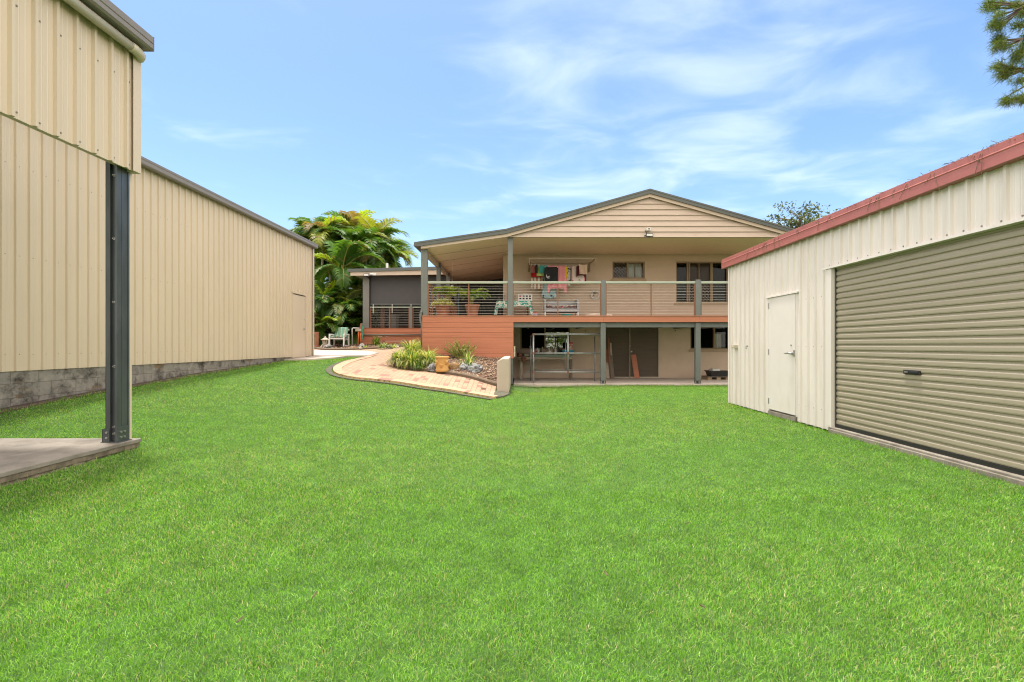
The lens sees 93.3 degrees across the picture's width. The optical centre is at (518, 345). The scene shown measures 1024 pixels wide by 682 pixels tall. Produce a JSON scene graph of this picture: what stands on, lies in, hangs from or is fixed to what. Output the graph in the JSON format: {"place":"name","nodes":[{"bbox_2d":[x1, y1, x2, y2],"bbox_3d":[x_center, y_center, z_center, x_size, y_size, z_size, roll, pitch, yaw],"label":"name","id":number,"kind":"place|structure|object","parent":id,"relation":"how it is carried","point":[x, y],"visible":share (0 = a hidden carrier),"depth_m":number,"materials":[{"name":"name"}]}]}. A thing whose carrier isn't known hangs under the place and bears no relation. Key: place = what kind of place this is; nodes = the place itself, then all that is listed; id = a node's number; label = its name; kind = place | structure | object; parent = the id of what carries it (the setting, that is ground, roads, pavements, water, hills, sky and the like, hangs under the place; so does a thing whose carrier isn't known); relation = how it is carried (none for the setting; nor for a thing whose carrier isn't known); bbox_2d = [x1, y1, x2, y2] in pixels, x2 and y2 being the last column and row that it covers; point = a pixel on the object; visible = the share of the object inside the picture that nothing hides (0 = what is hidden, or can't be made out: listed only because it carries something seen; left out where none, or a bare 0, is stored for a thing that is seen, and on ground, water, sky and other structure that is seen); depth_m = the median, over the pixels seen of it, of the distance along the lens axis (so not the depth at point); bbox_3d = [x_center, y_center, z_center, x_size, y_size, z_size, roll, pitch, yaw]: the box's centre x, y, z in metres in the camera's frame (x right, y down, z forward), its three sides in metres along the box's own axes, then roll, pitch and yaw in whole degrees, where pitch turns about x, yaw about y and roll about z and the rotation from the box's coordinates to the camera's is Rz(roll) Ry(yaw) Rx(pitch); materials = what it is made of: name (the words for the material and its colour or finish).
{"place":"outdoors","nodes":[
{"label":"outdoors","id":0,"kind":"place"},
{"bbox_2d":[0,360,286,413],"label":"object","id":1,"kind":"structure","parent":0,"point":[25,405],"depth_m":7.87,"materials":[{"name":"grey concrete"}]},
{"bbox_2d":[314,350,377,356],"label":"driveway","id":2,"kind":"structure","parent":0,"point":[354,353],"depth_m":17.31,"materials":[{"name":"concrete"}]},
{"bbox_2d":[314,342,409,347],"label":"bed gravel","id":3,"kind":"structure","parent":0,"point":[339,344],"depth_m":20.27,"materials":[{"name":"brown gravel"}]},
{"bbox_2d":[314,332,318,346],"bbox_3d":[-8.365,-0.230,20.000,0.197,0.635,0.197,0,0,0],"label":"clay pipe","id":4,"kind":"object","parent":3,"relation":"on","point":[316,339],"visible":0.98,"depth_m":19.93,"materials":[{"name":"ceramic"}]},
{"bbox_2d":[321,336,328,347],"bbox_3d":[-7.974,-0.135,19.900,0.378,0.491,0.327,0,0,0],"label":"stone lantern","id":5,"kind":"object","parent":3,"relation":"on","point":[324,340],"visible":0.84,"depth_m":19.81,"materials":[{"name":"beige stone"}]},
{"bbox_2d":[314,310,340,344],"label":"palm tree","id":6,"kind":"object","parent":3,"relation":"on","point":[319,324],"visible":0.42,"depth_m":20.60,"materials":[{"name":"green plant"}]},
{"bbox_2d":[314,314,355,345],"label":"palm tree","id":7,"kind":"object","parent":3,"relation":"on","point":[328,332],"visible":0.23,"depth_m":20.89,"materials":[{"name":"green plant"}]},
{"bbox_2d":[314,280,360,318],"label":"palm tree","id":8,"kind":"object","parent":3,"relation":"on","point":[329,291],"visible":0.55,"depth_m":21.50,"materials":[{"name":"green plant"}]},
{"bbox_2d":[328,327,349,346],"bbox_3d":[-7.482,-0.346,20.131,0.655,0.821,0.708,0,0,0],"label":"garden chair","id":9,"kind":"object","parent":3,"relation":"on","point":[342,333],"visible":0.91,"depth_m":20.32,"materials":[{"name":"white paint"}]},
{"bbox_2d":[314,239,384,342],"bbox_3d":[-8.086,-2.454,22.660,3.818,5.207,3.273,0,0,0],"label":"palm tree","id":10,"kind":"object","parent":3,"relation":"on","point":[343,253],"visible":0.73,"depth_m":22.22,"materials":[{"name":"green plant"}]},
{"bbox_2d":[321,289,379,327],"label":"palm tree","id":11,"kind":"object","parent":3,"relation":"on","point":[342,308],"visible":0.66,"depth_m":21.41,"materials":[{"name":"green plant"}]},
{"bbox_2d":[328,317,374,344],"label":"palm tree","id":12,"kind":"object","parent":3,"relation":"on","point":[356,321],"visible":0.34,"depth_m":21.17,"materials":[{"name":"green plant"}]},
{"bbox_2d":[371,335,381,344],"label":"grass tuft","id":13,"kind":"object","parent":3,"relation":"on","point":[376,341],"visible":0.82,"depth_m":20.41,"materials":[{"name":"green plant"}]},
{"bbox_2d":[314,347,495,398],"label":"paved path","id":14,"kind":"structure","parent":0,"point":[364,366],"depth_m":12.92,"materials":[{"name":"beige brick"}]},
{"bbox_2d":[353,363,485,389],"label":"pink pavers","id":15,"kind":"object","parent":14,"relation":"on","point":[416,379],"visible":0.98,"depth_m":12.67,"materials":[{"name":"pink brick"}]},
{"bbox_2d":[391,352,501,386],"bbox_3d":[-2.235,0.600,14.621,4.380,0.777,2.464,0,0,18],"label":"bed gravel","id":16,"kind":"structure","parent":0,"point":[485,364],"depth_m":14.26,"materials":[{"name":"brown gravel"}]},
{"bbox_2d":[385,346,410,368],"bbox_3d":[-3.474,0.369,14.192,1.034,0.725,1.146,0,0,-34],"label":"strappy plant","id":17,"kind":"object","parent":16,"relation":"on","point":[396,357],"visible":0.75,"depth_m":14.04,"materials":[{"name":"green plant"}]},
{"bbox_2d":[393,338,424,355],"bbox_3d":[-3.303,0.120,14.901,1.225,0.814,1.262,0,0,0],"label":"strappy plant","id":18,"kind":"object","parent":16,"relation":"on","point":[411,347],"visible":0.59,"depth_m":14.72,"materials":[{"name":"green plant"}]},
{"bbox_2d":[394,348,428,370],"bbox_3d":[-3.088,0.404,14.049,1.156,0.753,1.176,0,0,0],"label":"strappy plant","id":19,"kind":"object","parent":16,"relation":"on","point":[409,358],"visible":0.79,"depth_m":13.83,"materials":[{"name":"green plant"}]},
{"bbox_2d":[412,338,421,351],"bbox_3d":[-3.094,0.077,15.583,1.168,0.754,1.152,0,0,0],"label":"strappy plant","id":20,"kind":"object","parent":16,"relation":"on","point":[418,345],"visible":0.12,"depth_m":15.43,"materials":[{"name":"green plant"}]},
{"bbox_2d":[412,360,424,369],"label":"strappy plant","id":21,"kind":"object","parent":16,"relation":"on","point":[418,366],"visible":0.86,"depth_m":13.68,"materials":[{"name":"green plant"}]},
{"bbox_2d":[411,348,439,368],"bbox_3d":[-2.622,0.336,14.141,1.099,0.716,1.110,0,0,0],"label":"strappy plant","id":22,"kind":"object","parent":16,"relation":"on","point":[429,356],"visible":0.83,"depth_m":13.94,"materials":[{"name":"green plant"}]},
{"bbox_2d":[427,362,435,370],"bbox_3d":[-2.455,0.607,13.637,0.304,0.254,0.212,0,0,0],"label":"rock","id":23,"kind":"object","parent":16,"relation":"on","point":[431,367],"visible":0.86,"depth_m":13.57,"materials":[{"name":"grey stone"}]},
{"bbox_2d":[435,356,449,371],"bbox_3d":[-2.136,0.527,13.477,0.403,0.426,0.392,0,0,25],"label":"strawberry pot","id":24,"kind":"object","parent":16,"relation":"on","point":[442,364],"visible":1,"depth_m":13.33,"materials":[{"name":"orange ceramic"}]},
{"bbox_2d":[449,362,459,369],"bbox_3d":[-1.824,0.603,13.665,0.334,0.240,0.257,0,0,0],"label":"rock","id":25,"kind":"object","parent":16,"relation":"on","point":[453,365],"visible":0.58,"depth_m":13.57,"materials":[{"name":"brown stone"}]},
{"bbox_2d":[441,337,478,358],"bbox_3d":[-1.817,0.070,14.734,1.194,0.728,0.472,0,0,-9],"label":"shrub","id":26,"kind":"object","parent":16,"relation":"on","point":[456,351],"visible":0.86,"depth_m":14.73,"materials":[{"name":"green plant"}]},
{"bbox_2d":[459,363,468,370],"bbox_3d":[-1.532,0.623,13.607,0.333,0.278,0.254,0,0,0],"label":"rock","id":27,"kind":"object","parent":16,"relation":"on","point":[462,366],"visible":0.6,"depth_m":13.53,"materials":[{"name":"white stone"}]},
{"bbox_2d":[457,349,477,364],"bbox_3d":[-1.452,0.353,13.842,0.983,0.655,0.849,0,0,36],"label":"flax plant","id":28,"kind":"object","parent":16,"relation":"on","point":[468,361],"visible":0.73,"depth_m":13.76,"materials":[{"name":"green plant"}]},
{"bbox_2d":[467,363,482,372],"bbox_3d":[-1.249,0.646,13.553,0.468,0.313,0.364,0,0,0],"label":"rock","id":29,"kind":"object","parent":16,"relation":"on","point":[474,367],"visible":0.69,"depth_m":13.42,"materials":[{"name":"grey stone"}]},
{"bbox_2d":[494,391,509,398],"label":"path end","id":30,"kind":"structure","parent":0,"point":[500,394],"depth_m":11.72,"materials":[{"name":"concrete"}]},
{"bbox_2d":[0,356,1023,681],"bbox_3d":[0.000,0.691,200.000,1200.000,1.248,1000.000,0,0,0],"label":"ground","id":31,"kind":"structure","parent":0,"point":[474,569],"depth_m":2.97,"materials":[{"name":"green plant"}]},
{"bbox_2d":[1,449,130,486],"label":"slab footing","id":32,"kind":"object","parent":31,"relation":"on","point":[35,476],"visible":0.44,"depth_m":4.19,"materials":[{"name":"concrete"}]},
{"bbox_2d":[0,438,140,483],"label":"carport slab","id":33,"kind":"structure","parent":31,"relation":"on","point":[20,458],"depth_m":4.59,"materials":[{"name":"concrete"}]},
{"bbox_2d":[0,0,153,442],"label":"carport","id":34,"kind":"object","parent":33,"relation":"on","point":[70,72],"visible":1,"depth_m":4.71,"materials":[{"name":"beige metal"}]},
{"bbox_2d":[0,115,317,408],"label":"metal shed","id":35,"kind":"structure","parent":31,"relation":"on","point":[219,282],"depth_m":8.94,"materials":[{"name":"beige metal"}]},
{"bbox_2d":[293,294,304,357],"bbox_3d":[-6.963,-0.595,15.345,0.095,1.970,0.810,0,0,0],"label":"door","id":36,"kind":"structure","parent":35,"relation":"in","point":[298,301],"depth_m":15.29,"materials":[{"name":"beige"}]},
{"bbox_2d":[288,216,337,291],"bbox_3d":[-10.665,-3.251,25.383,3.039,6.788,3.430,0,0,0],"label":"palm tree","id":37,"kind":"object","parent":31,"relation":"on","point":[309,219],"visible":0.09,"depth_m":24.61,"materials":[{"name":"green plant"}]},
{"bbox_2d":[284,356,346,360],"bbox_3d":[-6.345,0.438,15.450,1.290,0.196,2.100,0,0,0],"label":"concrete apron","id":38,"kind":"object","parent":31,"relation":"on","point":[307,358],"depth_m":15.38,"materials":[{"name":"concrete"}]},
{"bbox_2d":[289,215,355,265],"bbox_3d":[-9.698,-3.195,24.226,3.617,6.679,3.792,0,0,0],"label":"palm tree","id":39,"kind":"object","parent":31,"relation":"on","point":[320,229],"visible":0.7,"depth_m":23.64,"materials":[{"name":"green plant"}]},
{"bbox_2d":[315,253,337,290],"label":"palm tree","id":40,"kind":"object","parent":31,"relation":"on","point":[324,267],"visible":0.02,"depth_m":26.41,"materials":[{"name":"green plant"}]},
{"bbox_2d":[297,216,363,280],"bbox_3d":[-10.153,-3.209,25.964,4.053,6.704,4.301,0,0,0],"label":"palm tree","id":41,"kind":"object","parent":31,"relation":"on","point":[330,277],"visible":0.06,"depth_m":24.85,"materials":[{"name":"green plant"}]},
{"bbox_2d":[324,254,361,295],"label":"palm tree","id":42,"kind":"object","parent":31,"relation":"on","point":[327,278],"visible":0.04,"depth_m":26.24,"materials":[{"name":"green plant"}]},
{"bbox_2d":[324,258,372,295],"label":"palm tree","id":43,"kind":"object","parent":31,"relation":"on","point":[362,263],"visible":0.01,"depth_m":26.90,"materials":[{"name":"green plant"}]},
{"bbox_2d":[321,209,384,288],"bbox_3d":[-9.121,-3.584,26.617,4.203,7.455,3.921,0,0,0],"label":"palm tree","id":44,"kind":"object","parent":31,"relation":"on","point":[348,216],"visible":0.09,"depth_m":25.76,"materials":[{"name":"green plant"}]},
{"bbox_2d":[314,345,402,349],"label":"garden kerb","id":45,"kind":"structure","parent":31,"relation":"on","point":[320,348],"depth_m":19.28,"materials":[{"name":"grey concrete"}]},
{"bbox_2d":[331,264,388,325],"bbox_3d":[-7.977,-2.016,24.281,3.512,4.332,3.248,0,0,-21],"label":"palm tree","id":46,"kind":"object","parent":31,"relation":"on","point":[356,283],"visible":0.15,"depth_m":23.89,"materials":[{"name":"green plant"}]},
{"bbox_2d":[326,225,401,274],"bbox_3d":[-8.011,-2.961,24.870,3.703,6.221,3.791,0,0,-27],"label":"palm tree","id":47,"kind":"object","parent":31,"relation":"on","point":[362,234],"visible":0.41,"depth_m":24.27,"materials":[{"name":"green plant"}]},
{"bbox_2d":[352,215,414,266],"bbox_3d":[-7.553,-3.300,26.074,3.832,6.900,3.945,0,0,0],"label":"palm tree","id":48,"kind":"object","parent":31,"relation":"on","point":[368,222],"visible":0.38,"depth_m":25.50,"materials":[{"name":"green plant"}]},
{"bbox_2d":[378,341,389,348],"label":"grey tuft","id":49,"kind":"object","parent":31,"relation":"on","point":[382,346],"visible":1,"depth_m":18.82,"materials":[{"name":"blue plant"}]},
{"bbox_2d":[356,241,419,267],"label":"palm tree","id":50,"kind":"object","parent":31,"relation":"on","point":[392,264],"visible":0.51,"depth_m":25.03,"materials":[{"name":"green plant"}]},
{"bbox_2d":[347,263,453,344],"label":"pavilion","id":51,"kind":"structure","parent":31,"relation":"on","point":[394,294],"depth_m":21.04,"materials":[{"name":"metal"}]},
{"bbox_2d":[326,356,492,399],"bbox_3d":[-3.762,0.831,12.957,2.416,0.915,6.976,0,0,-41],"label":"path haunch","id":52,"kind":"object","parent":31,"relation":"on","point":[329,370],"visible":0.73,"depth_m":11.93,"materials":[{"name":"concrete"}]},
{"bbox_2d":[333,355,497,398],"bbox_3d":[-3.630,0.793,13.125,2.502,0.925,6.895,0,0,-41],"label":"paver border","id":53,"kind":"object","parent":31,"relation":"on","point":[337,368],"visible":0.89,"depth_m":12.17,"materials":[{"name":"beige concrete"}]},
{"bbox_2d":[390,357,496,387],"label":"garden kerb","id":54,"kind":"structure","parent":31,"relation":"on","point":[477,378],"depth_m":13.20,"materials":[{"name":"brown concrete"}]},
{"bbox_2d":[497,356,510,391],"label":"retaining wall","id":55,"kind":"structure","parent":31,"relation":"on","point":[504,373],"depth_m":12.10,"materials":[{"name":"beige concrete"}]},
{"bbox_2d":[514,378,727,386],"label":"patio slab","id":56,"kind":"structure","parent":31,"relation":"on","point":[547,382],"depth_m":16.07,"materials":[{"name":"concrete"}]},
{"bbox_2d":[518,357,572,379],"bbox_3d":[0.939,0.812,17.300,1.958,0.783,0.700,0,0,0],"label":"workbench","id":57,"kind":"object","parent":56,"relation":"on","point":[570,367],"visible":0.79,"depth_m":16.98,"materials":[{"name":"grey metal"}]},
{"bbox_2d":[534,354,571,356],"bbox_3d":[1.195,0.370,17.285,1.361,0.098,0.670,0,0,0],"label":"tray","id":58,"kind":"object","parent":57,"relation":"on","point":[550,355],"visible":0.74,"depth_m":16.98,"materials":[{"name":"grey metal"}]},
{"bbox_2d":[530,333,599,382],"bbox_3d":[1.531,0.410,15.815,2.341,1.589,1.038,0,0,0],"label":"pipe frame","id":59,"kind":"object","parent":56,"relation":"on","point":[565,370],"visible":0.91,"depth_m":15.31,"materials":[{"name":"silver metal"}]},
{"bbox_2d":[414,189,793,383],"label":"house","id":60,"kind":"structure","parent":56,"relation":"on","point":[657,277],"depth_m":16.68,"materials":[{"name":"brown metal"}]},
{"bbox_2d":[431,298,454,314],"bbox_3d":[-2.476,-1.247,15.755,0.834,0.638,0.769,0,0,0],"label":"potted plant","id":61,"kind":"object","parent":60,"relation":"on","point":[442,307],"visible":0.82,"depth_m":15.56,"materials":[{"name":"orange plant"}]},
{"bbox_2d":[431,286,462,314],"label":"potted palm","id":62,"kind":"object","parent":60,"relation":"on","point":[450,292],"visible":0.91,"depth_m":16.21,"materials":[{"name":"plant"}]},
{"bbox_2d":[457,288,490,314],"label":"potted palm","id":63,"kind":"object","parent":60,"relation":"on","point":[473,296],"visible":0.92,"depth_m":15.60,"materials":[{"name":"plant"}]},
{"bbox_2d":[520,327,569,348],"bbox_3d":[0.972,-0.273,17.989,1.851,0.861,0.102,0,0,0],"label":"window","id":64,"kind":"structure","parent":60,"relation":"in","point":[550,341],"depth_m":17.99,"materials":[{"name":"glass"}]},
{"bbox_2d":[543,299,578,314],"bbox_3d":[1.457,-1.287,16.825,1.181,0.718,0.650,0,0,0],"label":"bench","id":65,"kind":"object","parent":60,"relation":"on","point":[567,310],"visible":0.81,"depth_m":16.75,"materials":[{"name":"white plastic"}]},
{"bbox_2d":[546,304,576,308],"bbox_3d":[1.458,-1.348,16.785,1.038,0.175,0.537,0,0,0],"label":"blanket","id":66,"kind":"object","parent":65,"relation":"on","point":[559,307],"visible":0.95,"depth_m":16.64,"materials":[{"name":"white fabric"}]},
{"bbox_2d":[528,258,595,271],"bbox_3d":[1.522,-2.886,17.415,2.373,0.367,0.966,0,0,0],"label":"clothes line","id":67,"kind":"object","parent":60,"relation":"attached to","point":[529,263],"visible":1,"depth_m":17.75,"materials":[{"name":"metal"}]},
{"bbox_2d":[531,264,534,272],"bbox_3d":[0.489,-2.707,17.084,0.136,0.302,0.050,0,0,0],"label":"towel","id":68,"kind":"object","parent":67,"relation":"hanging from","point":[532,268],"visible":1,"depth_m":17.08,"materials":[{"name":"fabric"}]},
{"bbox_2d":[531,277,542,288],"bbox_3d":[0.646,-2.457,17.422,0.413,0.859,0.070,0,0,0],"label":"tea towel","id":69,"kind":"object","parent":67,"relation":"hanging from","point":[536,286],"visible":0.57,"depth_m":17.41,"materials":[{"name":"white fabric"}]},
{"bbox_2d":[531,273,542,276],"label":"shorts","id":70,"kind":"object","parent":67,"relation":"hanging from","point":[533,274],"visible":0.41,"depth_m":17.32,"materials":[{"name":"red fabric"}]},
{"bbox_2d":[539,265,547,272],"bbox_3d":[0.858,-2.704,17.082,0.300,0.292,0.062,0,0,-3],"label":"cloth piece","id":71,"kind":"object","parent":67,"relation":"hanging from","point":[541,268],"visible":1,"depth_m":17.07,"materials":[{"name":"green fabric"}]},
{"bbox_2d":[542,265,555,298],"bbox_3d":[1.130,-2.298,17.537,0.581,1.229,0.068,0,0,0],"label":"apron","id":72,"kind":"object","parent":67,"relation":"hanging from","point":[550,295],"visible":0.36,"depth_m":17.53,"materials":[{"name":"blue fabric"}]},
{"bbox_2d":[544,266,557,280],"bbox_3d":[1.134,-2.506,16.977,0.483,0.545,0.072,0,0,-4],"label":"shirt","id":73,"kind":"object","parent":67,"relation":"hanging from","point":[551,273],"visible":0.92,"depth_m":16.97,"materials":[{"name":"black fabric"}]},
{"bbox_2d":[547,265,566,292],"bbox_3d":[1.358,-2.361,17.211,0.692,1.014,0.072,0,0,0],"label":"nightdress","id":74,"kind":"object","parent":67,"relation":"hanging from","point":[561,274],"visible":0.56,"depth_m":17.20,"materials":[{"name":"pink fabric"}]},
{"bbox_2d":[567,266,569,285],"bbox_3d":[1.761,-2.499,17.359,0.178,0.714,0.054,0,0,-8],"label":"print towel","id":75,"kind":"object","parent":67,"relation":"hanging from","point":[568,273],"visible":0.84,"depth_m":17.36,"materials":[{"name":"white fabric"}]},
{"bbox_2d":[571,266,584,280],"bbox_3d":[2.116,-2.529,17.292,0.478,0.665,0.071,0,0,0],"label":"bath towel","id":76,"kind":"object","parent":67,"relation":"hanging from","point":[577,278],"visible":0.48,"depth_m":17.28,"materials":[{"name":"white fabric"}]},
{"bbox_2d":[576,265,584,276],"bbox_3d":[2.193,-2.631,17.131,0.326,0.435,0.064,0,0,0],"label":"jumper","id":77,"kind":"object","parent":67,"relation":"hanging from","point":[577,271],"visible":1,"depth_m":17.14,"materials":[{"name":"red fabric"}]},
{"bbox_2d":[579,264,586,273],"bbox_3d":[2.256,-2.678,16.994,0.292,0.368,0.069,0,0,0],"label":"hand towel","id":78,"kind":"object","parent":67,"relation":"hanging from","point":[582,269],"visible":1,"depth_m":16.98,"materials":[{"name":"beige fabric"}]},
{"bbox_2d":[590,290,599,298],"bbox_3d":[2.809,-1.863,17.845,0.353,0.354,0.106,0,0,0],"label":"hose","id":79,"kind":"object","parent":60,"relation":"attached to","point":[594,291],"visible":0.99,"depth_m":17.82,"materials":[{"name":"white plastic"}]},
{"bbox_2d":[606,327,629,377],"bbox_3d":[3.640,0.234,17.945,0.931,1.931,0.070,0,0,0],"label":"door","id":80,"kind":"structure","parent":60,"relation":"in","point":[619,337],"depth_m":17.93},
{"bbox_2d":[611,262,646,280],"bbox_3d":[4.058,-2.736,17.968,1.314,0.729,0.207,0,0,0],"label":"window","id":81,"kind":"structure","parent":60,"relation":"in","point":[632,270],"depth_m":17.95,"materials":[{"name":"brown metal"}]},
{"bbox_2d":[630,327,658,377],"bbox_3d":[4.641,0.234,17.918,1.102,1.931,0.125,0,0,0],"label":"door","id":82,"kind":"structure","parent":60,"relation":"in","point":[644,341],"depth_m":17.93,"materials":[{"name":"brown wood"}]},
{"bbox_2d":[674,262,727,304],"bbox_3d":[6.784,-2.287,17.952,2.063,1.627,0.175,0,0,0],"label":"window","id":83,"kind":"structure","parent":60,"relation":"in","point":[711,263],"depth_m":17.94,"materials":[{"name":"brown metal"}]},
{"bbox_2d":[689,327,727,351],"bbox_3d":[7.077,-0.237,17.967,1.588,0.970,0.205,0,0,0],"label":"window","id":84,"kind":"structure","parent":60,"relation":"in","point":[716,337],"depth_m":17.95,"materials":[{"name":"brown metal"}]},
{"bbox_3d":[-0.182,-1.230,17.150,1.138,0.604,0.760,0,0,0],"label":"deck table","id":85,"kind":"object","parent":60,"relation":"on","visible":0},
{"bbox_2d":[494,301,532,314],"bbox_3d":[-0.182,-1.290,17.113,1.378,0.500,0.874,0,0,0],"label":"tablecloth","id":86,"kind":"object","parent":85,"relation":"on","point":[503,305],"visible":0.68,"depth_m":16.72,"materials":[{"name":"teal fabric"}]},
{"bbox_2d":[518,294,532,301],"bbox_3d":[0.215,-1.673,17.040,0.519,0.262,0.433,0,0,0],"label":"laundry basket","id":87,"kind":"object","parent":86,"relation":"on","point":[524,297],"visible":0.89,"depth_m":16.84,"materials":[{"name":"white plastic"}]},
{"bbox_2d":[606,363,609,377],"bbox_3d":[3.211,0.802,17.675,0.129,0.809,0.297,0,0,-5],"label":"board","id":88,"kind":"object","parent":56,"relation":"on","point":[607,370],"visible":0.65,"depth_m":17.61,"materials":[{"name":"beige wood"}]},
{"bbox_2d":[607,338,610,377],"bbox_3d":[3.305,0.462,17.710,0.068,1.481,0.230,0,0,-9],"label":"board","id":89,"kind":"object","parent":56,"relation":"on","point":[609,355],"visible":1,"depth_m":17.70,"materials":[{"name":"wood"}]},
{"bbox_2d":[610,354,614,377],"bbox_3d":[3.378,0.683,17.675,0.140,1.048,0.311,0,0,-9],"label":"board","id":90,"kind":"object","parent":56,"relation":"on","point":[611,367],"visible":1,"depth_m":17.62,"materials":[{"name":"brown wood"}]},
{"bbox_2d":[631,354,639,377],"bbox_3d":[4.250,0.774,17.675,0.187,0.876,0.343,0,0,-16],"label":"board","id":91,"kind":"object","parent":56,"relation":"on","point":[635,366],"visible":1,"depth_m":17.65,"materials":[{"name":"brown wood"}]},
{"bbox_2d":[701,376,727,379],"bbox_3d":[6.987,1.149,17.190,0.816,0.110,0.620,0,0,0],"label":"pallet","id":92,"kind":"object","parent":56,"relation":"on","point":[714,377],"visible":0.79,"depth_m":16.93,"materials":[{"name":"brown wood"}]},
{"bbox_2d":[704,370,727,375],"bbox_3d":[7.042,0.996,17.180,0.721,0.195,0.560,0,0,0],"label":"trough","id":93,"kind":"object","parent":92,"relation":"on","point":[716,373],"visible":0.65,"depth_m":16.94,"materials":[{"name":"black plastic"}]},
{"bbox_2d":[764,200,829,228],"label":"gum tree","id":94,"kind":"object","parent":31,"relation":"on","point":[798,223],"visible":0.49,"depth_m":35.50,"materials":[{"name":"green plant"}]},
{"bbox_2d":[721,133,1023,486],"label":"garage","id":95,"kind":"structure","parent":31,"relation":"on","point":[894,321],"depth_m":5.62,"materials":[{"name":"beige metal"}]},
{"bbox_2d":[768,294,795,415],"bbox_3d":[4.434,0.150,8.212,0.113,1.970,0.825,0,0,0],"label":"door","id":96,"kind":"structure","parent":95,"relation":"in","point":[782,309],"depth_m":8.17,"materials":[{"name":"beige paint"}]},
{"bbox_2d":[746,132,1023,259],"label":"pine litter","id":97,"kind":"object","parent":95,"relation":"on","point":[924,184],"visible":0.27,"depth_m":4.96,"materials":[{"name":"brown plant"}]},
{"bbox_2d":[835,223,1023,475],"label":"roller door","id":98,"kind":"structure","parent":95,"relation":"in","point":[930,341],"depth_m":5.17,"materials":[{"name":"beige metal"}]},
{"bbox_2d":[976,0,1023,111],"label":"pine tree","id":99,"kind":"object","parent":31,"relation":"on","point":[1005,71],"visible":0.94,"depth_m":8.93,"materials":[{"name":"green plant"}]},
{"bbox_2d":[517,353,529,356],"bbox_3d":[0.180,0.346,17.225,0.497,0.150,0.150,0,0,-30],"label":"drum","id":100,"kind":"object","parent":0,"point":[523,354],"visible":0.88,"depth_m":17.17,"materials":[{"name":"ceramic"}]},
{"bbox_2d":[110,0,1023,282],"label":"sky","id":101,"kind":"structure","parent":0,"point":[441,118],"materials":[{"name":"blue"}]},
{"bbox_3d":[1.734,0.245,17.239,0.433,0.149,0.402,0,0,0],"label":"tub","id":102,"kind":"object","parent":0,"visible":0},
{"bbox_2d":[569,342,572,349],"bbox_3d":[1.838,0.098,17.215,0.151,0.403,0.110,0,0,0],"label":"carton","id":103,"kind":"object","parent":102,"relation":"in","point":[570,345],"visible":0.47,"depth_m":17.16,"materials":[{"name":"red cardboard"}]}
]}

